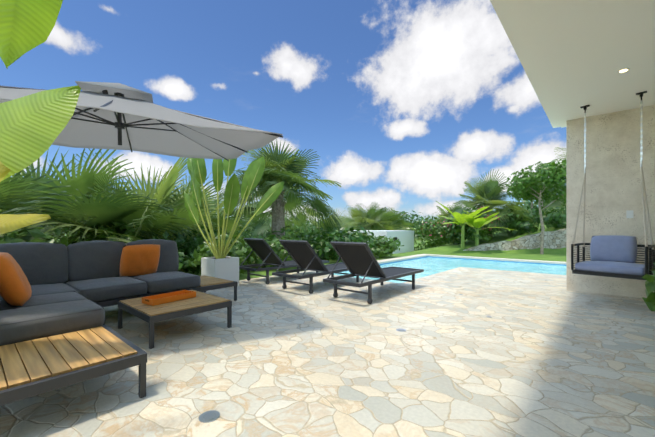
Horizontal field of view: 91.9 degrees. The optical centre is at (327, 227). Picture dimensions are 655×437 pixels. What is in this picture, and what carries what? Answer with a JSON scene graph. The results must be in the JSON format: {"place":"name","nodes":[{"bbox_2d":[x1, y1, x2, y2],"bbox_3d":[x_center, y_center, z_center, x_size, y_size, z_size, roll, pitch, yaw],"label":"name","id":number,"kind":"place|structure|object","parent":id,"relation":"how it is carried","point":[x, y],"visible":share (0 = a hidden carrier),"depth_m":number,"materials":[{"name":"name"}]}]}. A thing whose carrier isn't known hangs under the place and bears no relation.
{"place":"outdoors","nodes":[
{"label":"outdoors","id":0,"kind":"place"},
{"bbox_2d":[0,161,50,233],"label":"leaf","id":1,"kind":"object","parent":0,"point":[10,222],"visible":1,"depth_m":1.92,"materials":[{"name":"yellow plant"}]},
{"bbox_2d":[0,0,80,180],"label":"banana","id":2,"kind":"object","parent":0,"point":[32,126],"visible":1,"depth_m":1.71,"materials":[{"name":"green plant"}]},
{"bbox_2d":[0,0,565,259],"label":"sky","id":3,"kind":"structure","parent":0,"point":[401,104],"materials":[{"name":"blue"}]},
{"bbox_2d":[56,223,565,279],"bbox_3d":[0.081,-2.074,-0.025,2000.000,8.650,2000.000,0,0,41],"label":"ground","id":4,"kind":"structure","parent":0,"point":[525,254],"depth_m":12.95,"materials":[{"name":"green plant"}]},
{"bbox_2d":[0,172,95,246],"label":"palm","id":5,"kind":"object","parent":4,"relation":"on","point":[4,189],"visible":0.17,"depth_m":5.36,"materials":[{"name":"green plant"}]},
{"bbox_2d":[0,159,144,241],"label":"palm","id":6,"kind":"object","parent":4,"relation":"on","point":[112,163],"visible":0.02,"depth_m":8.41,"materials":[{"name":"green plant"}]},
{"bbox_2d":[0,146,176,242],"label":"palm","id":7,"kind":"object","parent":4,"relation":"on","point":[56,196],"visible":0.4,"depth_m":6.26,"materials":[{"name":"green plant"}]},
{"bbox_2d":[20,148,244,272],"bbox_3d":[-4.416,0.298,7.822,5.821,4.122,6.359,0,0,9],"label":"palm","id":8,"kind":"object","parent":4,"relation":"on","point":[145,219],"visible":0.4,"depth_m":6.89,"materials":[{"name":"green plant"}]},
{"bbox_2d":[0,85,282,160],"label":"umbrella frame","id":9,"kind":"object","parent":4,"relation":"on","point":[119,125],"visible":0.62,"depth_m":3.60,"materials":[{"name":"grey metal"}]},
{"bbox_2d":[0,81,282,159],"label":"canopy","id":10,"kind":"object","parent":9,"relation":"on","point":[133,104],"visible":0.65,"depth_m":3.98,"materials":[{"name":"grey fabric"}]},
{"bbox_2d":[100,172,252,271],"bbox_3d":[-4.103,0.274,8.963,5.578,3.976,4.979,0,0,41],"label":"palm","id":11,"kind":"object","parent":4,"relation":"on","point":[230,223],"visible":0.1,"depth_m":8.67,"materials":[{"name":"green plant"}]},
{"bbox_2d":[0,219,403,275],"bbox_3d":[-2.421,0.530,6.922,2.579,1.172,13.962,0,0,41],"label":"hedge","id":12,"kind":"object","parent":4,"relation":"on","point":[380,246],"visible":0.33,"depth_m":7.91,"materials":[{"name":"green plant"}]},
{"bbox_2d":[151,176,271,234],"bbox_3d":[-5.237,0.048,11.620,5.963,3.916,6.720,0,0,41],"label":"palm","id":13,"kind":"object","parent":4,"relation":"on","point":[247,214],"visible":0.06,"depth_m":12.02,"materials":[{"name":"green plant"}]},
{"bbox_2d":[214,138,341,238],"bbox_3d":[-1.695,-0.884,11.011,4.460,4.479,4.461,0,0,41],"label":"palm","id":14,"kind":"object","parent":4,"relation":"on","point":[286,167],"visible":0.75,"depth_m":10.58,"materials":[{"name":"green plant"}]},
{"bbox_2d":[241,177,324,238],"bbox_3d":[-2.482,-0.751,16.931,4.440,4.690,4.603,0,0,41],"label":"shrub","id":15,"kind":"object","parent":4,"relation":"on","point":[259,227],"visible":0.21,"depth_m":16.66,"materials":[{"name":"green plant"}]},
{"bbox_2d":[11,198,565,239],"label":"shrubs","id":16,"kind":"object","parent":4,"relation":"on","point":[527,206],"visible":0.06,"depth_m":55.48,"materials":[{"name":"green plant"}]},
{"bbox_2d":[300,207,374,255],"bbox_3d":[0.082,0.314,12.900,3.926,2.519,3.913,0,0,-8],"label":"shrub","id":17,"kind":"object","parent":4,"relation":"on","point":[335,224],"visible":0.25,"depth_m":12.81,"materials":[{"name":"green plant"}]},
{"bbox_2d":[338,202,397,229],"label":"palm","id":18,"kind":"object","parent":4,"relation":"on","point":[370,219],"visible":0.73,"depth_m":18.98,"materials":[{"name":"green plant"}]},
{"bbox_2d":[350,230,413,260],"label":"wall","id":19,"kind":"structure","parent":4,"relation":"on","point":[406,239],"depth_m":15.16,"materials":[{"name":"white paint"}]},
{"bbox_2d":[365,207,418,243],"bbox_3d":[4.183,0.517,22.233,4.131,4.077,4.458,0,0,41],"label":"shrub","id":20,"kind":"object","parent":4,"relation":"on","point":[394,219],"visible":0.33,"depth_m":21.73,"materials":[{"name":"green plant"}]},
{"bbox_2d":[315,255,565,272],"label":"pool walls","id":21,"kind":"structure","parent":4,"relation":"on","point":[481,259],"depth_m":10.34,"materials":[{"name":"tile"}]},
{"bbox_2d":[308,254,565,271],"bbox_3d":[8.925,1.021,3.608,19.400,0.001,6.580,0,0,41],"label":"coping","id":22,"kind":"object","parent":21,"relation":"on","point":[390,259],"visible":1,"depth_m":10.53,"materials":[{"name":"stone"}]},
{"bbox_2d":[421,201,469,248],"bbox_3d":[9.412,0.145,23.669,4.299,4.246,4.046,0,0,-8],"label":"palm","id":23,"kind":"object","parent":4,"relation":"on","point":[445,213],"visible":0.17,"depth_m":23.40,"materials":[{"name":"green plant"}]},
{"bbox_2d":[436,201,516,248],"bbox_3d":[6.039,-0.055,13.497,3.182,2.284,3.039,0,0,41],"label":"palm plant","id":24,"kind":"object","parent":4,"relation":"on","point":[469,220],"visible":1,"depth_m":13.55,"materials":[{"name":"green plant"}]},
{"bbox_2d":[414,204,564,250],"bbox_3d":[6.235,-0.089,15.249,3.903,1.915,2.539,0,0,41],"label":"hedge","id":25,"kind":"object","parent":4,"relation":"on","point":[441,231],"visible":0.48,"depth_m":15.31,"materials":[{"name":"green plant"}]},
{"bbox_2d":[446,169,538,243],"bbox_3d":[7.997,-0.853,15.770,4.330,4.080,4.057,0,0,41],"label":"palm","id":26,"kind":"object","parent":4,"relation":"on","point":[488,192],"visible":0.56,"depth_m":15.38,"materials":[{"name":"green plant"}]},
{"bbox_2d":[456,204,565,241],"bbox_3d":[12.209,-0.475,13.907,12.749,2.235,2.905,0,0,9],"label":"hedge","id":27,"kind":"object","parent":4,"relation":"on","point":[557,219],"visible":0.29,"depth_m":14.15,"materials":[{"name":"green plant"}]},
{"bbox_2d":[462,228,565,250],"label":"retaining wall","id":28,"kind":"structure","parent":4,"relation":"on","point":[556,239],"depth_m":13.24,"materials":[{"name":"grey stone"}]},
{"bbox_2d":[507,177,553,207],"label":"tree","id":29,"kind":"object","parent":4,"relation":"on","point":[513,196],"depth_m":20.57,"materials":[{"name":"green plant"}]},
{"bbox_2d":[505,159,565,253],"bbox_3d":[8.547,-0.679,12.588,2.637,3.866,2.519,0,0,41],"label":"thin tree","id":30,"kind":"object","parent":4,"relation":"on","point":[532,186],"visible":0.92,"depth_m":12.40,"materials":[{"name":"green plant"}]},
{"bbox_2d":[541,147,565,215],"bbox_3d":[12.996,-2.192,15.853,4.778,4.714,4.497,0,0,-26],"label":"tree","id":31,"kind":"object","parent":4,"relation":"on","point":[555,204],"depth_m":16.27,"materials":[{"name":"green plant"}]},
{"bbox_2d":[0,267,654,436],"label":"patio","id":32,"kind":"structure","parent":0,"point":[536,355],"depth_m":2.30,"materials":[{"name":"beige stone"}]},
{"bbox_2d":[0,275,237,405],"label":"sofa frame","id":33,"kind":"object","parent":32,"relation":"on","point":[31,368],"visible":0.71,"depth_m":1.85,"materials":[{"name":"brown wood"}]},
{"bbox_2d":[0,283,77,299],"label":"seat","id":34,"kind":"object","parent":33,"relation":"on","point":[42,289],"visible":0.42,"depth_m":3.10,"materials":[{"name":"grey fabric"}]},
{"bbox_2d":[0,242,68,284],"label":"back cushion","id":35,"kind":"object","parent":34,"relation":"on","point":[41,263],"visible":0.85,"depth_m":3.39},
{"bbox_2d":[0,292,87,310],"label":"seat","id":36,"kind":"object","parent":33,"relation":"on","point":[49,299],"visible":0.4,"depth_m":2.64,"materials":[{"name":"grey fabric"}]},
{"bbox_2d":[0,252,31,305],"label":"pillow","id":37,"kind":"object","parent":36,"relation":"on","point":[15,288],"visible":1,"depth_m":2.38,"materials":[{"name":"orange fabric"}]},
{"bbox_2d":[0,300,104,345],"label":"seat","id":38,"kind":"object","parent":33,"relation":"on","point":[22,331],"visible":0.94,"depth_m":2.23,"materials":[{"name":"grey fabric"}]},
{"bbox_2d":[0,300,103,345],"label":"cushion piping","id":39,"kind":"object","parent":38,"relation":"attached to","point":[50,317],"visible":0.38,"depth_m":2.22,"materials":[{"name":"grey fabric"}]},
{"bbox_2d":[65,276,146,301],"bbox_3d":[-2.519,0.684,3.601,0.784,0.198,0.646,0,0,41],"label":"seat","id":40,"kind":"object","parent":33,"relation":"on","point":[110,293],"visible":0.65,"depth_m":3.39,"materials":[{"name":"grey fabric"}]},
{"bbox_2d":[67,240,126,281],"bbox_3d":[-2.781,0.409,3.849,0.210,0.518,0.632,-13,-9,40],"label":"back cushion","id":41,"kind":"object","parent":40,"relation":"on","point":[87,260],"visible":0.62,"depth_m":3.74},
{"bbox_2d":[65,276,146,301],"bbox_3d":[-2.519,0.684,3.601,0.749,0.133,0.611,0,0,41],"label":"cushion piping","id":42,"kind":"object","parent":40,"relation":"attached to","point":[108,287],"visible":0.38,"depth_m":3.35,"materials":[{"name":"grey fabric"}]},
{"bbox_2d":[131,271,200,293],"bbox_3d":[-2.106,0.684,4.077,0.784,0.198,0.646,0,0,41],"label":"seat","id":43,"kind":"object","parent":33,"relation":"on","point":[173,285],"visible":0.69,"depth_m":3.85,"materials":[{"name":"grey fabric"}]},
{"bbox_2d":[120,244,159,275],"bbox_3d":[-2.359,0.409,3.999,0.158,0.430,0.450,26,17,38],"label":"pillow","id":44,"kind":"object","parent":43,"relation":"on","point":[140,259],"visible":0.98,"depth_m":3.92,"materials":[{"name":"orange fabric"}]},
{"bbox_2d":[126,239,178,271],"bbox_3d":[-2.378,0.409,4.313,0.210,0.518,0.662,-13,-9,40],"label":"back cushion","id":45,"kind":"object","parent":43,"relation":"on","point":[168,259],"visible":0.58,"depth_m":4.36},
{"bbox_2d":[128,276,198,293],"bbox_3d":[-2.106,0.684,4.077,0.749,0.133,0.611,0,0,41],"label":"cushion piping","id":46,"kind":"object","parent":43,"relation":"attached to","point":[166,280],"visible":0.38,"depth_m":3.81,"materials":[{"name":"grey fabric"}]},
{"bbox_2d":[118,290,231,348],"bbox_3d":[-1.557,0.852,3.237,0.850,0.339,0.780,0,0,41],"label":"coffee table","id":47,"kind":"object","parent":32,"relation":"on","point":[151,310],"visible":1,"depth_m":3.06,"materials":[{"name":"brown wood"}]},
{"bbox_2d":[201,256,238,289],"bbox_3d":[-1.873,0.771,5.536,0.460,0.500,0.460,0,0,41],"label":"planter","id":48,"kind":"object","parent":32,"relation":"on","point":[226,267],"visible":0.83,"depth_m":5.38,"materials":[{"name":"white"}]},
{"bbox_2d":[183,156,283,258],"bbox_3d":[-1.736,-0.546,5.764,1.862,2.215,0.569,0,0,-2],"label":"bird of paradise","id":49,"kind":"object","parent":48,"relation":"in","point":[252,177],"visible":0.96,"depth_m":5.68,"materials":[{"name":"green plant"}]},
{"bbox_2d":[239,238,328,283],"bbox_3d":[-0.840,0.609,6.467,0.644,0.825,1.920,0,0,42],"label":"lounger","id":50,"kind":"object","parent":32,"relation":"on","point":[262,249],"visible":0.75,"depth_m":6.04,"materials":[{"name":"grey metal"}]},
{"bbox_2d":[272,240,358,293],"bbox_3d":[-0.046,0.609,5.659,0.644,0.825,1.920,0,0,39],"label":"lounger","id":51,"kind":"object","parent":32,"relation":"on","point":[304,255],"visible":0.85,"depth_m":5.21,"materials":[{"name":"grey metal"}]},
{"bbox_2d":[323,241,423,303],"bbox_3d":[0.803,0.609,4.989,0.644,0.825,1.920,0,0,41],"label":"lounger","id":52,"kind":"object","parent":32,"relation":"on","point":[358,258],"visible":1,"depth_m":4.57,"materials":[{"name":"grey metal"}]},
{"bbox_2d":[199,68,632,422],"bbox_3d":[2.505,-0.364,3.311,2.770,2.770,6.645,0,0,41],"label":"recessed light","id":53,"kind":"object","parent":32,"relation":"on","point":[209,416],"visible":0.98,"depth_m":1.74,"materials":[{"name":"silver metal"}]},
{"bbox_2d":[642,263,654,310],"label":"plant","id":54,"kind":"object","parent":32,"relation":"on","point":[649,300],"visible":1,"depth_m":3.45,"materials":[{"name":"green plant"}]},
{"bbox_2d":[334,257,565,282],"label":"water","id":55,"kind":"structure","parent":0,"point":[430,265],"depth_m":9.09,"materials":[{"name":"blue liquid"}]},
{"bbox_2d":[566,105,654,297],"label":"house walls","id":56,"kind":"structure","parent":0,"point":[613,193],"depth_m":4.83,"materials":[{"name":"beige concrete"}]},
{"bbox_2d":[490,0,654,127],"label":"roof","id":57,"kind":"structure","parent":56,"relation":"on","point":[574,56],"depth_m":3.14,"materials":[{"name":"white paint"}]},
{"bbox_2d":[571,91,654,279],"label":"swing frame","id":58,"kind":"object","parent":57,"relation":"hanging from","point":[650,249],"visible":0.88,"depth_m":4.18,"materials":[{"name":"black metal"}]},
{"bbox_2d":[575,261,648,274],"bbox_3d":[3.868,0.541,4.316,0.530,0.166,0.720,0,0,-38],"label":"swing seat","id":59,"kind":"object","parent":58,"relation":"on","point":[617,267],"visible":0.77,"depth_m":4.16,"materials":[{"name":"blue fabric"}]},
{"bbox_2d":[590,235,636,262],"bbox_3d":[3.998,0.301,4.443,0.168,0.400,0.500,15,-9,-37],"label":"cushion","id":60,"kind":"object","parent":59,"relation":"on","point":[617,248],"visible":0.96,"depth_m":4.38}
]}

